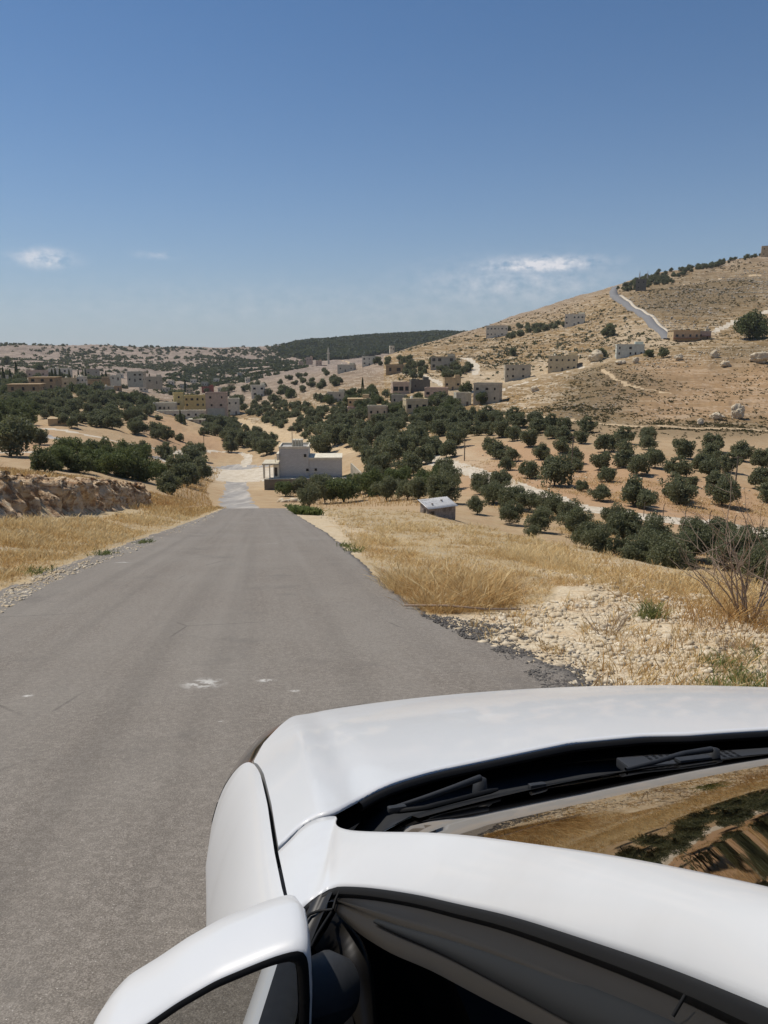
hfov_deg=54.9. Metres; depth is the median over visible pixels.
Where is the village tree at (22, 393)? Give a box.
[13,389,28,396]
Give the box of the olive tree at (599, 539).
[579,521,620,554]
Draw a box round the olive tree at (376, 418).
[370,413,386,424]
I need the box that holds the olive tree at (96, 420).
[87,416,102,426]
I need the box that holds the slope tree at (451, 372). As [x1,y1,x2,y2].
[448,369,454,376]
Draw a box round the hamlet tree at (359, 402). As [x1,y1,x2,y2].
[353,399,366,406]
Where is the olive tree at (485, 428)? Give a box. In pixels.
[480,421,493,435]
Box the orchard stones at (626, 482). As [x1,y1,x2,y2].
[474,451,762,514]
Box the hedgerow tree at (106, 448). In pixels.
[101,444,120,453]
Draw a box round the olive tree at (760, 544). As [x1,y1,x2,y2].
[752,539,767,555]
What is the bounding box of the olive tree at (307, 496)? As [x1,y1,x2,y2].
[296,482,320,506]
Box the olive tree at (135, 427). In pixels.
[126,420,142,433]
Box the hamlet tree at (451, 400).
[446,396,459,405]
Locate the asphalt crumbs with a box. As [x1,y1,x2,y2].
[421,614,612,687]
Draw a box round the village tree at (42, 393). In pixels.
[36,390,51,398]
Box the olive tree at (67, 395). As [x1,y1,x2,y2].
[59,391,72,398]
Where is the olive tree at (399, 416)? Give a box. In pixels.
[397,415,406,426]
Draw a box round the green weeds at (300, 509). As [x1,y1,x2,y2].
[283,503,328,515]
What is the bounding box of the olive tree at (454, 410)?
[448,406,458,414]
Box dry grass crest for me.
[123,500,226,516]
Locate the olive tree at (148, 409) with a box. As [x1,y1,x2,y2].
[142,404,154,414]
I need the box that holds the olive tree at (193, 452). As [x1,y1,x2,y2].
[177,445,208,462]
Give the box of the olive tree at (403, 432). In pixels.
[395,429,409,436]
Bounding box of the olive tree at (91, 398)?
[85,393,100,403]
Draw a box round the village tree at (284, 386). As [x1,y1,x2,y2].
[281,384,290,391]
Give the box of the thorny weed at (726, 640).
[702,629,746,649]
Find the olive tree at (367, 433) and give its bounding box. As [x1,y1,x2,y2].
[353,427,373,445]
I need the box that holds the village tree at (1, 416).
[0,410,6,421]
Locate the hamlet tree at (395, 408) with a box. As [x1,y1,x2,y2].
[389,404,405,413]
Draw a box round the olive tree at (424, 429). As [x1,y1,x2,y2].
[417,424,428,434]
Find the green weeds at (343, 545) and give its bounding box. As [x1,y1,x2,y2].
[336,542,355,547]
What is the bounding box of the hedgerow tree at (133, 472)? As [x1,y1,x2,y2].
[113,450,149,479]
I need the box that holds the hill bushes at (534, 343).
[397,310,651,379]
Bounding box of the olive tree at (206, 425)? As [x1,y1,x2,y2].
[203,421,215,432]
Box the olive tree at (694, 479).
[685,476,698,485]
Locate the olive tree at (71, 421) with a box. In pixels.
[66,415,77,427]
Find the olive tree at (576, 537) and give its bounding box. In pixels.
[569,519,605,548]
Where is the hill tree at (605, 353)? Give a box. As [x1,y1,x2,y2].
[598,347,608,357]
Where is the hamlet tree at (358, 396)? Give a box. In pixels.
[351,393,362,397]
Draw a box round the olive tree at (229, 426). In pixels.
[225,422,238,428]
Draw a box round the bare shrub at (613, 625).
[575,583,634,635]
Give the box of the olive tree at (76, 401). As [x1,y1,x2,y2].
[70,398,80,408]
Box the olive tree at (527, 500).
[516,489,542,509]
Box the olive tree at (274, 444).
[268,438,276,447]
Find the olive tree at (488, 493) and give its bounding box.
[480,480,505,504]
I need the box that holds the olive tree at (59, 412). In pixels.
[55,409,67,416]
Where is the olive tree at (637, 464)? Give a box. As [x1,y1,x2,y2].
[626,452,650,473]
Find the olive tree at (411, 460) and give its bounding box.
[390,449,422,474]
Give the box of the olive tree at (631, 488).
[619,474,652,504]
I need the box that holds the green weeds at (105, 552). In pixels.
[82,548,121,555]
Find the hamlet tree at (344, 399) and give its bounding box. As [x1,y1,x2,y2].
[342,395,350,402]
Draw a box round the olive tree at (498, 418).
[495,415,504,421]
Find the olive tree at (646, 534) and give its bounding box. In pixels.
[635,522,666,553]
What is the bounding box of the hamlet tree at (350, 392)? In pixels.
[346,390,356,396]
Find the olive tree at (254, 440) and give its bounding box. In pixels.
[250,436,270,451]
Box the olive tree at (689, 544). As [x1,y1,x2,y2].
[665,530,701,562]
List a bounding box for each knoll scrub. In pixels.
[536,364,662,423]
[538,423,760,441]
[618,417,767,432]
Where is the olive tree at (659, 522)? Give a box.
[641,508,673,540]
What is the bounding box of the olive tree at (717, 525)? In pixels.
[695,515,738,540]
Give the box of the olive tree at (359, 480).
[349,473,365,493]
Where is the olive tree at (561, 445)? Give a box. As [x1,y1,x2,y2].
[552,436,574,452]
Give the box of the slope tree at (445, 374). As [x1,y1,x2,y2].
[441,370,448,376]
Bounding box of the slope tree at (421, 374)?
[418,371,423,377]
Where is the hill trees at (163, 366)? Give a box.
[0,342,284,372]
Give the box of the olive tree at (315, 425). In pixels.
[311,424,328,434]
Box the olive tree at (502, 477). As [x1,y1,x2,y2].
[490,468,512,487]
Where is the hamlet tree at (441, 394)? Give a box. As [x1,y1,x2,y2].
[435,390,447,401]
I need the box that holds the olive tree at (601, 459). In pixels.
[589,450,611,468]
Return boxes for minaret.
[327,348,329,363]
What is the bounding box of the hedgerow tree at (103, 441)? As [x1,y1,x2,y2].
[93,436,115,448]
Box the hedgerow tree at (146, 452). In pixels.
[125,443,155,464]
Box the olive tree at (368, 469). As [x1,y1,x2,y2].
[362,464,384,478]
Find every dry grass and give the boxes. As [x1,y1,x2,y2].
[0,505,215,580]
[166,467,221,506]
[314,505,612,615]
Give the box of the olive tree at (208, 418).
[198,414,213,421]
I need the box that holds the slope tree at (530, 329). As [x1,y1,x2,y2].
[526,326,533,332]
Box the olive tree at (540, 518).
[523,504,555,531]
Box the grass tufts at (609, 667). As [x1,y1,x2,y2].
[570,615,767,686]
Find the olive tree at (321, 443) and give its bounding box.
[306,430,333,452]
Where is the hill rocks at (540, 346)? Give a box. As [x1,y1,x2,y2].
[402,304,655,382]
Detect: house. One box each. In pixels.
[5,383,45,393]
[25,369,48,376]
[28,377,62,389]
[48,367,72,377]
[62,376,76,387]
[75,375,87,384]
[83,369,99,375]
[87,377,110,385]
[97,385,113,390]
[110,375,120,385]
[114,384,121,390]
[127,371,146,386]
[139,387,147,392]
[146,374,162,388]
[186,388,192,392]
[201,385,213,392]
[228,398,239,414]
[251,383,264,398]
[262,439,345,489]
[306,356,312,364]
[316,360,321,365]
[327,389,344,401]
[337,363,355,373]
[347,394,368,405]
[362,356,375,367]
[367,405,387,419]
[386,364,403,374]
[389,346,393,352]
[391,382,409,393]
[391,394,406,403]
[403,396,427,413]
[409,377,429,392]
[424,387,448,397]
[430,354,456,369]
[443,375,460,389]
[453,392,471,405]
[473,382,502,405]
[486,325,507,338]
[504,365,530,381]
[548,353,577,372]
[564,312,584,327]
[615,342,644,358]
[667,330,699,341]
[760,246,767,256]
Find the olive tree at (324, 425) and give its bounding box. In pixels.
[319,423,330,432]
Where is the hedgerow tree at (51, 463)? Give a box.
[29,444,63,472]
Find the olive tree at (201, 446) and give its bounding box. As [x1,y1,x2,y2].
[181,441,206,453]
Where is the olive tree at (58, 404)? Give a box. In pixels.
[49,400,61,407]
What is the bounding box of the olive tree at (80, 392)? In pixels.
[75,388,91,396]
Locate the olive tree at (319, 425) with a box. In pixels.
[314,423,322,433]
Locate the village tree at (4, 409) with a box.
[0,401,11,418]
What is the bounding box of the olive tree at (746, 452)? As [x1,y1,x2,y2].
[730,439,755,461]
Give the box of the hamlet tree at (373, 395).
[370,392,376,401]
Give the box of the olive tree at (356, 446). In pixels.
[352,438,370,453]
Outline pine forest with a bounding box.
[277,330,464,360]
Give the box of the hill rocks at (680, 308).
[629,269,767,329]
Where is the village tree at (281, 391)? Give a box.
[276,388,285,394]
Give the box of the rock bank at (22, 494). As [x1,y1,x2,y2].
[0,471,153,520]
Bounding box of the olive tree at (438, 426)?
[428,418,448,435]
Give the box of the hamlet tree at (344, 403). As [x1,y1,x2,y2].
[339,402,347,408]
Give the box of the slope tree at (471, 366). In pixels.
[464,361,473,369]
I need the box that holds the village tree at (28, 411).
[9,403,38,423]
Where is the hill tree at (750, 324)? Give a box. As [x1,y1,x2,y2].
[732,309,767,339]
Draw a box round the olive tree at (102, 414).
[92,410,109,419]
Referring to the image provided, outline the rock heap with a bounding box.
[276,498,319,501]
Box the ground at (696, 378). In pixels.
[0,256,767,685]
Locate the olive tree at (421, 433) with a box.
[406,426,428,440]
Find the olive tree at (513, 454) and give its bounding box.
[505,446,521,460]
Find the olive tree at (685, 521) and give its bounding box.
[678,516,705,531]
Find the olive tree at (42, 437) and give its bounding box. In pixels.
[33,429,49,444]
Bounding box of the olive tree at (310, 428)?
[307,422,317,434]
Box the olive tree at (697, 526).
[676,520,719,558]
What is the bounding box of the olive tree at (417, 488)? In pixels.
[402,476,428,499]
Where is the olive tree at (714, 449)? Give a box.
[695,443,724,458]
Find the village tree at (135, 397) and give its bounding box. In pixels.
[133,395,138,404]
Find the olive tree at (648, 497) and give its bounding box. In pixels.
[635,489,659,508]
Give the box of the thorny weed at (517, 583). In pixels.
[511,571,532,594]
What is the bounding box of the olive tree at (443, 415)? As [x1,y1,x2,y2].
[432,411,448,420]
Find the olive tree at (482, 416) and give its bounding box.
[473,409,489,422]
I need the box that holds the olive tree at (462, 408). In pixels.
[457,405,468,410]
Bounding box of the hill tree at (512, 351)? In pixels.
[509,347,516,355]
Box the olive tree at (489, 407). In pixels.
[478,404,496,412]
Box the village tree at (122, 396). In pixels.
[114,392,126,400]
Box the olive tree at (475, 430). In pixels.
[467,425,483,435]
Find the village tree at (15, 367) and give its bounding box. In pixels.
[14,361,17,376]
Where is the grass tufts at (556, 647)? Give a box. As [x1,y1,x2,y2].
[458,591,764,686]
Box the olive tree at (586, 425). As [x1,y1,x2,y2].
[575,416,598,432]
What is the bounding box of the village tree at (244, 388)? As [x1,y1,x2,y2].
[240,385,247,391]
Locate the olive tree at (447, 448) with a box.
[438,438,456,456]
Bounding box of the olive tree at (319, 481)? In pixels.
[309,473,337,503]
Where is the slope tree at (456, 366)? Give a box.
[453,364,460,368]
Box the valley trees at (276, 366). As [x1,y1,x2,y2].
[153,353,308,393]
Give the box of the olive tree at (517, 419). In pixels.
[508,412,527,426]
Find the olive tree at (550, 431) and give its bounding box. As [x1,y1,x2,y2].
[544,424,559,438]
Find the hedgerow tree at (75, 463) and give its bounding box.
[62,452,95,472]
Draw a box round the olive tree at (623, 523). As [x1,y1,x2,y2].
[604,508,645,541]
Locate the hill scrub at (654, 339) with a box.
[398,258,767,379]
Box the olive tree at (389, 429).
[378,426,397,437]
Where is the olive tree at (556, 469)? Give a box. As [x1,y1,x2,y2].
[534,452,575,486]
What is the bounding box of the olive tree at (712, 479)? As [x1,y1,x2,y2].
[705,469,730,489]
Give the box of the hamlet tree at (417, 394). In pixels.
[413,392,423,397]
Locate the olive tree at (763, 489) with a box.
[755,480,767,501]
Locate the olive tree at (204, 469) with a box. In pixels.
[194,456,213,477]
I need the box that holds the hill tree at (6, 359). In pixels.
[0,356,11,363]
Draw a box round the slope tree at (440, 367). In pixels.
[436,365,445,370]
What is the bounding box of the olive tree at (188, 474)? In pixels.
[169,461,200,486]
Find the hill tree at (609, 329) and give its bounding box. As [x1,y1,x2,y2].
[600,323,615,336]
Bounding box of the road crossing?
[48,435,268,469]
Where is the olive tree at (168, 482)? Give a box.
[155,470,182,494]
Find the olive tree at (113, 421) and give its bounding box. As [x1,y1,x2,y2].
[102,414,124,428]
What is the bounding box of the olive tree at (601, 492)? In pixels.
[586,483,611,500]
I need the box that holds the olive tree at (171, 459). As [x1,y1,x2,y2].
[164,452,193,472]
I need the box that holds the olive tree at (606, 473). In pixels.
[596,465,617,481]
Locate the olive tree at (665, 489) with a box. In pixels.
[657,471,692,497]
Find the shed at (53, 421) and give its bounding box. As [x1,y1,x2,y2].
[47,417,69,425]
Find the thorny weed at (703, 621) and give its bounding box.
[687,611,725,631]
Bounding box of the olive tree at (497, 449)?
[486,440,509,459]
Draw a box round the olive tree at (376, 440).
[373,435,387,453]
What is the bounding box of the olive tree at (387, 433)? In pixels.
[381,430,396,437]
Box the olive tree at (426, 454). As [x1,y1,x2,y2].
[412,444,435,463]
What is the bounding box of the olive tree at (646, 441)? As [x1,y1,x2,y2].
[638,434,658,448]
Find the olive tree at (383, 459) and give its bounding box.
[363,452,394,471]
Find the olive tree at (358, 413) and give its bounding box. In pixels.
[353,408,366,420]
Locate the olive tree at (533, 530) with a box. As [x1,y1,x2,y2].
[522,523,539,537]
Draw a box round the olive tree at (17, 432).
[0,413,38,455]
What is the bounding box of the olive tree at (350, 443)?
[347,435,355,449]
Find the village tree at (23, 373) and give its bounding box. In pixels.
[16,370,27,377]
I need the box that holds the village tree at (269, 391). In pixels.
[264,388,272,394]
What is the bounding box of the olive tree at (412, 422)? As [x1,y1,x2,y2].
[405,421,420,428]
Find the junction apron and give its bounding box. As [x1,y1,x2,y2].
[162,460,273,481]
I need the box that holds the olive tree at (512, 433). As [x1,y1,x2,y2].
[503,425,520,440]
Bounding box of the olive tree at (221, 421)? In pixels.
[215,414,228,426]
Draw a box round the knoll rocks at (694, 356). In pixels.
[607,344,765,371]
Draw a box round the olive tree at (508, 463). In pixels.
[497,456,516,469]
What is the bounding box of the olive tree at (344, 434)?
[338,428,355,443]
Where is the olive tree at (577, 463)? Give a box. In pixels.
[570,457,584,471]
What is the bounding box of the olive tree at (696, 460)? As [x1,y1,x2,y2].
[691,453,717,468]
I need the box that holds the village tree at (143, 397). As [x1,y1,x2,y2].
[138,394,148,402]
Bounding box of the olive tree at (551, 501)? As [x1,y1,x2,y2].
[534,488,562,516]
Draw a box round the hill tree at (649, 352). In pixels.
[643,349,654,356]
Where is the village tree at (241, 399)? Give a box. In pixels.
[236,395,244,404]
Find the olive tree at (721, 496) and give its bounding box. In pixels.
[702,474,741,505]
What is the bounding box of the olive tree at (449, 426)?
[446,423,467,438]
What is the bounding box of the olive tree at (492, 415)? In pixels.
[488,409,503,421]
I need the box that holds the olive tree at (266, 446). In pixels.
[256,439,274,454]
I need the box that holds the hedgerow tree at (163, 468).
[150,460,167,476]
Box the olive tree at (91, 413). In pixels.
[85,408,100,417]
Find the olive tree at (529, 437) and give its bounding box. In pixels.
[519,429,538,446]
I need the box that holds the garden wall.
[351,463,361,475]
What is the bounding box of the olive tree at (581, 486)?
[575,479,589,490]
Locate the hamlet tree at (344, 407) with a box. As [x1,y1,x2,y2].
[340,405,347,413]
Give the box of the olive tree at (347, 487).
[324,473,360,502]
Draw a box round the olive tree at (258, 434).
[247,430,264,439]
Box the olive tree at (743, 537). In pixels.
[704,524,758,569]
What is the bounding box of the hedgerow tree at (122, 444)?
[114,438,138,452]
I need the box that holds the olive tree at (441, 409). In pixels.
[436,406,448,414]
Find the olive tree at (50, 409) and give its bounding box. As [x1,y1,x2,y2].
[45,404,56,415]
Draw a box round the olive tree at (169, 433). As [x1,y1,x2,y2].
[160,425,174,440]
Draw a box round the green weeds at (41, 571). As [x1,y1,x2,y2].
[17,563,54,575]
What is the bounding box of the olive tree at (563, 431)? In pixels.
[554,425,574,441]
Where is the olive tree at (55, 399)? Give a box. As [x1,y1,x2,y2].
[52,396,65,406]
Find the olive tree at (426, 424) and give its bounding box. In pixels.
[422,420,430,430]
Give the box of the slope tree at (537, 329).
[535,327,541,332]
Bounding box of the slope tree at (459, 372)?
[455,370,461,376]
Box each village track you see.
[398,373,472,392]
[460,358,479,374]
[502,358,607,390]
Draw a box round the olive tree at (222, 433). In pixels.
[219,430,226,440]
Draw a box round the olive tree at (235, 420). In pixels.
[226,417,239,424]
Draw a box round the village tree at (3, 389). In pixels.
[0,385,6,393]
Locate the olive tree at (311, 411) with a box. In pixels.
[304,407,317,416]
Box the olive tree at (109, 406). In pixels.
[102,403,117,411]
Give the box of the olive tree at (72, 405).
[64,399,80,411]
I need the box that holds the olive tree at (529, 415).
[526,410,535,421]
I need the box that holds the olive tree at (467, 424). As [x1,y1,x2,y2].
[459,421,471,433]
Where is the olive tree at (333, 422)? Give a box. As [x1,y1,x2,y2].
[329,419,339,425]
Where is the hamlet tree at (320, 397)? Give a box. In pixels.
[316,393,325,402]
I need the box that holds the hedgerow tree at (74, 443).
[52,436,85,454]
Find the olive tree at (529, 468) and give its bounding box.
[517,460,539,477]
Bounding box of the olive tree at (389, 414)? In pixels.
[383,412,394,417]
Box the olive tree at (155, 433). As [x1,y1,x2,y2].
[149,428,162,438]
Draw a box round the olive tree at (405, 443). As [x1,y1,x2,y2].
[395,434,415,451]
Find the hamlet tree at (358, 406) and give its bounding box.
[355,404,363,410]
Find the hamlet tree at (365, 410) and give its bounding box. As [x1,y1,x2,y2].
[364,407,367,418]
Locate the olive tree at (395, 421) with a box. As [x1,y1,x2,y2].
[386,416,404,429]
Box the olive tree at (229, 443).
[222,434,239,451]
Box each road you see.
[0,508,582,1023]
[218,464,257,508]
[423,455,767,536]
[609,285,667,338]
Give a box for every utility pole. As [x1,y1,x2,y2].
[570,435,576,462]
[734,456,742,482]
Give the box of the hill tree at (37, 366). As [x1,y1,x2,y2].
[32,362,44,369]
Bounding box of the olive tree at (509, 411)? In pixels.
[503,406,525,421]
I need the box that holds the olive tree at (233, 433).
[223,429,238,439]
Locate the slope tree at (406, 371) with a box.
[402,368,410,375]
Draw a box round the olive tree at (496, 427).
[488,418,510,437]
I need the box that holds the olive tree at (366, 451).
[359,444,380,462]
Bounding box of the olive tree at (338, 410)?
[334,408,344,413]
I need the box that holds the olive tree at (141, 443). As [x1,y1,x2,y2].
[135,440,151,448]
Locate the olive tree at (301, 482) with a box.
[291,475,309,493]
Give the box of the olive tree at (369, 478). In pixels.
[354,467,384,496]
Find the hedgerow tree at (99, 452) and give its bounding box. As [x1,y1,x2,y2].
[91,448,107,472]
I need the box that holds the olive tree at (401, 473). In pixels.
[384,465,414,483]
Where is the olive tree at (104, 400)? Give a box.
[97,394,110,406]
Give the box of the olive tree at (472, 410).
[469,406,476,417]
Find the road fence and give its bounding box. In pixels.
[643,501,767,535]
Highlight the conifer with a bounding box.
[178,410,181,422]
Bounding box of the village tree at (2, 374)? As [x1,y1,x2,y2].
[1,367,5,379]
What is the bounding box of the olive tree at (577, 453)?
[568,446,584,460]
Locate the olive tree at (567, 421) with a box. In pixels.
[556,417,571,429]
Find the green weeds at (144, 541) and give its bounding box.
[131,538,155,544]
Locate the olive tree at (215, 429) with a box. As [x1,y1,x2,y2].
[209,423,225,435]
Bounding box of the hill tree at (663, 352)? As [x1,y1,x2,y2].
[657,347,669,357]
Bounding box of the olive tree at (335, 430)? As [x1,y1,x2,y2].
[323,424,343,445]
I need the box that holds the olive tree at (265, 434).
[260,430,269,439]
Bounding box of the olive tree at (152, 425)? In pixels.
[147,421,167,438]
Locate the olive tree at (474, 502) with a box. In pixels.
[466,495,487,513]
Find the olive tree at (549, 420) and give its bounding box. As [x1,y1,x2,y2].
[543,413,559,425]
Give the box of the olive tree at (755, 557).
[737,541,767,583]
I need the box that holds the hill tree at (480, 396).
[475,391,487,403]
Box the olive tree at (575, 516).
[554,504,594,535]
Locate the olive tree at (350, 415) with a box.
[345,410,354,418]
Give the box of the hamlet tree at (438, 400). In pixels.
[433,396,440,405]
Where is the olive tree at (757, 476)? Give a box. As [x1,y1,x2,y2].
[747,466,767,485]
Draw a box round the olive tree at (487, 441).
[481,436,495,450]
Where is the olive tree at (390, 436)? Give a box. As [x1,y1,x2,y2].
[377,433,397,448]
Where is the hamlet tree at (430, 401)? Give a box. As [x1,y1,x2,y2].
[424,396,432,406]
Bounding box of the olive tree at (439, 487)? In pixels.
[425,469,461,501]
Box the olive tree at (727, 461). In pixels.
[718,451,742,472]
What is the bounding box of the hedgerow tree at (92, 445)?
[80,438,101,452]
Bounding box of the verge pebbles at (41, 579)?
[0,508,223,612]
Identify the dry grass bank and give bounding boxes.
[0,463,195,506]
[0,468,109,478]
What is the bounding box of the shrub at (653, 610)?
[625,596,685,619]
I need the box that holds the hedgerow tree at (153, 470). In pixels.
[135,454,160,481]
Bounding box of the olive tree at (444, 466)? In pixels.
[434,461,462,487]
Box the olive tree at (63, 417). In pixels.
[57,412,68,423]
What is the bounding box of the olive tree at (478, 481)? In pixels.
[470,469,493,492]
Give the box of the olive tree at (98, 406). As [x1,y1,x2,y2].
[94,402,102,409]
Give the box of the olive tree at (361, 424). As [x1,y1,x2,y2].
[355,418,369,427]
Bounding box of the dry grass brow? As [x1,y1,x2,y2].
[481,526,767,616]
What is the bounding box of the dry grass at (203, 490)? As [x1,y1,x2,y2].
[166,467,221,506]
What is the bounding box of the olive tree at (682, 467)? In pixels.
[663,455,694,476]
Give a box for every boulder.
[531,386,538,391]
[588,349,602,361]
[615,360,625,363]
[633,357,638,363]
[673,354,682,359]
[697,418,703,423]
[709,350,719,357]
[709,412,725,419]
[720,361,730,366]
[731,403,744,418]
[749,352,767,362]
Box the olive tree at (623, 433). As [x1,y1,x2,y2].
[613,425,635,441]
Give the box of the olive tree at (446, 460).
[432,457,454,468]
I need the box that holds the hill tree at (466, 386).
[458,381,472,391]
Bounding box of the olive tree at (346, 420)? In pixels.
[343,417,355,426]
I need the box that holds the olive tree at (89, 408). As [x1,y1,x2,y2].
[82,402,95,412]
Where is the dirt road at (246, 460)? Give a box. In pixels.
[38,428,252,466]
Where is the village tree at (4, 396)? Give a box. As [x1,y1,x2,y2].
[0,393,20,400]
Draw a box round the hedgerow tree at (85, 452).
[79,446,103,469]
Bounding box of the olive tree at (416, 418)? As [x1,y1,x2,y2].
[410,416,421,424]
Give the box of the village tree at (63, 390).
[55,387,72,397]
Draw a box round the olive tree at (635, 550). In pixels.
[613,533,649,562]
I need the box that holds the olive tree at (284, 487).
[274,480,293,496]
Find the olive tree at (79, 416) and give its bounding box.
[68,412,82,421]
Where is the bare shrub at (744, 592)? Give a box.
[670,467,767,622]
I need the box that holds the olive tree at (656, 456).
[645,446,668,467]
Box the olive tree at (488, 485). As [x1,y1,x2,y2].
[477,478,506,501]
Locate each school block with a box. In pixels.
[152,402,176,409]
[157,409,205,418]
[173,392,183,409]
[184,395,205,409]
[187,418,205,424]
[205,392,228,416]
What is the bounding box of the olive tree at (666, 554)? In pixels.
[643,527,698,570]
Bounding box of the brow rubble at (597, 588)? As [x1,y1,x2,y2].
[537,564,765,617]
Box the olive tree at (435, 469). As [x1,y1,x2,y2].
[426,465,439,475]
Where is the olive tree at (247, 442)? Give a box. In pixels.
[243,433,256,448]
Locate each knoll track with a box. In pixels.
[542,415,767,430]
[601,369,670,393]
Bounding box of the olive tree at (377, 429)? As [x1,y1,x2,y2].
[370,422,388,439]
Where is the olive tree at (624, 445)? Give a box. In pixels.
[614,438,637,454]
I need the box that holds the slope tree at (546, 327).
[541,324,550,330]
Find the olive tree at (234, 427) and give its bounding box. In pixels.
[230,423,240,430]
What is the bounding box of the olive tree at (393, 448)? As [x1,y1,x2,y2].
[380,438,404,461]
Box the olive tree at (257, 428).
[250,426,262,432]
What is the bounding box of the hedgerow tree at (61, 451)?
[44,444,75,469]
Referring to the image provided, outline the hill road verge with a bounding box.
[619,295,668,331]
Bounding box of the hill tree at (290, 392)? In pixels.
[285,388,296,397]
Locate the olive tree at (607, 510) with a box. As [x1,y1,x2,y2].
[600,501,627,521]
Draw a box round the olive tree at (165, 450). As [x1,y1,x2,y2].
[152,441,176,460]
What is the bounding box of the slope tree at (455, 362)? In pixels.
[451,360,460,366]
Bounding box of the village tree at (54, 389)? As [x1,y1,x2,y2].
[48,386,59,394]
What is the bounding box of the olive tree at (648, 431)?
[636,426,657,440]
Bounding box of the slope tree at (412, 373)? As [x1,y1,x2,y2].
[408,370,417,378]
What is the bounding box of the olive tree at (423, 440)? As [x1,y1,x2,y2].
[419,435,429,446]
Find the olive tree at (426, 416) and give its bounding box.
[417,409,432,421]
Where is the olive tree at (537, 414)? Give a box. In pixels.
[530,410,542,422]
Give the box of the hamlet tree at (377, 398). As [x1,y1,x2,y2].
[371,394,383,403]
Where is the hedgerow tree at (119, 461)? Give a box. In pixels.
[98,447,133,476]
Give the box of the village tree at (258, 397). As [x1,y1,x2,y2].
[254,394,262,401]
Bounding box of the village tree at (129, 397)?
[124,393,134,402]
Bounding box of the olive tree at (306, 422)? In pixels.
[301,418,314,428]
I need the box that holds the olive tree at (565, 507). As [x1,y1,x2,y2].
[555,496,586,519]
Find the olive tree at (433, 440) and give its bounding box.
[424,436,440,454]
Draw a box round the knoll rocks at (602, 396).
[553,375,650,420]
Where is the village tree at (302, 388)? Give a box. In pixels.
[300,385,305,391]
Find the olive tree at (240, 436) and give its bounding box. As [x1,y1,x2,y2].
[234,431,252,445]
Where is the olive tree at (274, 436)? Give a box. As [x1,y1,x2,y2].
[266,431,277,439]
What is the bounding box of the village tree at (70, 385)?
[66,381,77,391]
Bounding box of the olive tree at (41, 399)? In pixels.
[32,395,49,404]
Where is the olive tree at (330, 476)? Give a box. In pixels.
[315,473,331,480]
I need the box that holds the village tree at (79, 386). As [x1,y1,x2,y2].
[73,383,88,392]
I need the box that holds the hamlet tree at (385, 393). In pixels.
[381,389,389,397]
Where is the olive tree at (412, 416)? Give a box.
[408,412,418,421]
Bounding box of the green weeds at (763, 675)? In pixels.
[671,639,767,686]
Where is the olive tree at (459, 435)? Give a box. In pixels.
[445,425,467,445]
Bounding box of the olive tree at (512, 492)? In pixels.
[496,485,525,504]
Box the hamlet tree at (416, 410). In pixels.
[413,406,424,413]
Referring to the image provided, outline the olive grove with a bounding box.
[38,393,358,445]
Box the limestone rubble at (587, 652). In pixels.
[448,595,767,686]
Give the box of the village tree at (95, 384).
[90,380,104,390]
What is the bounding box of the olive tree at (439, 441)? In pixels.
[430,435,442,445]
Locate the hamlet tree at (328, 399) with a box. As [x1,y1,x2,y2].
[322,393,334,404]
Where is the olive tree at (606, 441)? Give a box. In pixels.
[594,433,619,451]
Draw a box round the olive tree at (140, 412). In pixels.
[136,407,147,419]
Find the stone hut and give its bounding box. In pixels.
[418,496,457,519]
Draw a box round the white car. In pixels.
[94,685,767,1023]
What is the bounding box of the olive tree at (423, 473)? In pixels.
[412,467,438,483]
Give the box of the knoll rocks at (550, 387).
[498,367,621,405]
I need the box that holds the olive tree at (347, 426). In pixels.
[343,423,356,429]
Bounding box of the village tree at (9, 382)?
[5,379,21,383]
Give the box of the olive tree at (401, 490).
[394,479,412,499]
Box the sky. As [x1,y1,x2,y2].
[0,0,767,347]
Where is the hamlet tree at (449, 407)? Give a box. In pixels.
[436,403,453,412]
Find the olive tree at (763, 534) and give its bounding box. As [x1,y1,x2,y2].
[732,524,767,554]
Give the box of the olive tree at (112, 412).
[103,408,120,415]
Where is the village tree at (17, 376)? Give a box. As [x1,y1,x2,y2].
[12,373,21,378]
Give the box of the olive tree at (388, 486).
[370,474,400,499]
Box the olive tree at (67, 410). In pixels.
[53,406,72,415]
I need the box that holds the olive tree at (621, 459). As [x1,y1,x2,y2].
[611,449,635,467]
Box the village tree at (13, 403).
[5,397,27,410]
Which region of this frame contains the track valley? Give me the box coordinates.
[238,418,354,454]
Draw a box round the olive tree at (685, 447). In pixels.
[672,438,696,457]
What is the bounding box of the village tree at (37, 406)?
[29,401,43,413]
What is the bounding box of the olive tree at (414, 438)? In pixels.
[405,433,420,450]
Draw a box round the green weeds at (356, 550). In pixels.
[343,544,367,552]
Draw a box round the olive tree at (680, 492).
[668,479,698,504]
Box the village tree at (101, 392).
[89,389,109,397]
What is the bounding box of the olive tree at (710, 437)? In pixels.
[701,432,724,449]
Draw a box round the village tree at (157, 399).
[148,397,159,401]
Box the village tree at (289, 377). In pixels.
[284,374,293,379]
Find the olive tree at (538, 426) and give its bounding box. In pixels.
[526,418,547,432]

